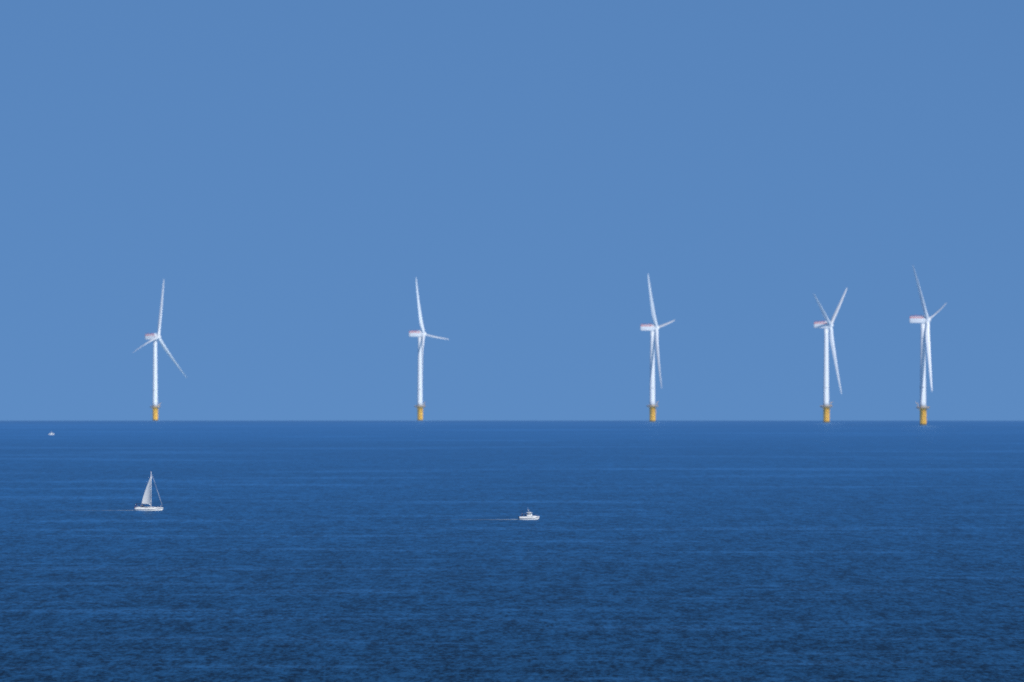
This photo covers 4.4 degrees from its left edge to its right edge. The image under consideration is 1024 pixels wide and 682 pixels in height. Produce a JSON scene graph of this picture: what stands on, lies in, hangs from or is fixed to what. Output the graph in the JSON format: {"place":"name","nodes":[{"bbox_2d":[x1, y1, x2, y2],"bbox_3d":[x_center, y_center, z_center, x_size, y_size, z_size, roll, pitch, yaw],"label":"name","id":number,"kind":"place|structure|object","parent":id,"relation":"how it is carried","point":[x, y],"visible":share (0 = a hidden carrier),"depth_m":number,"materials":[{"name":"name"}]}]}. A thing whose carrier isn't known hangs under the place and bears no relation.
{"place":"outdoors","nodes":[
{"label":"outdoors","id":0,"kind":"place"},
{"bbox_2d":[459,519,518,519],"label":"motor boat wake","id":1,"kind":"object","parent":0,"point":[488,519],"visible":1,"depth_m":5649.48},
{"bbox_2d":[0,421,1023,681],"bbox_3d":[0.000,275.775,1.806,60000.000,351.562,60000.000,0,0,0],"label":"sea","id":2,"kind":"structure","parent":0,"point":[636,551],"depth_m":4911.11,"materials":[{"name":"liquid"}]},
{"bbox_2d":[68,510,135,510],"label":"yacht wake","id":3,"kind":"object","parent":2,"relation":"on","point":[101,510],"visible":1,"depth_m":5912.40,"materials":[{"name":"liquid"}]},
{"bbox_2d":[134,477,162,510],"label":"sailing yacht","id":4,"kind":"object","parent":2,"relation":"on","point":[146,497],"visible":1,"depth_m":5913.84,"materials":[{"name":"white fabric"}]},
{"bbox_2d":[134,280,186,420],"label":"turbine","id":5,"kind":"object","parent":2,"relation":"in","point":[154,337],"visible":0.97,"depth_m":15999.54,"materials":[{"name":"white metal"}]},
{"bbox_2d":[409,279,448,420],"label":"turbine","id":6,"kind":"object","parent":2,"relation":"in","point":[420,334],"visible":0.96,"depth_m":15448.63,"materials":[{"name":"white metal"}]},
{"bbox_2d":[518,512,538,519],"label":"motor boat","id":7,"kind":"object","parent":2,"relation":"on","point":[529,516],"visible":1,"depth_m":5647.78,"materials":[{"name":"white plastic"}]},
{"bbox_2d":[640,274,674,421],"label":"turbine","id":8,"kind":"object","parent":2,"relation":"in","point":[654,343],"visible":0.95,"depth_m":14248.47,"materials":[{"name":"white metal"}]},
{"bbox_2d":[813,288,846,422],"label":"turbine","id":9,"kind":"object","parent":2,"relation":"in","point":[827,324],"visible":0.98,"depth_m":13758.89,"materials":[{"name":"white metal"}]},
{"bbox_2d":[909,266,945,424],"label":"turbine","id":10,"kind":"object","parent":2,"relation":"in","point":[924,319],"visible":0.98,"depth_m":12718.27,"materials":[{"name":"white metal"}]},
{"bbox_2d":[0,0,1023,420],"label":"sky","id":11,"kind":"structure","parent":0,"point":[289,172],"materials":[{"name":"blue"}]}
]}

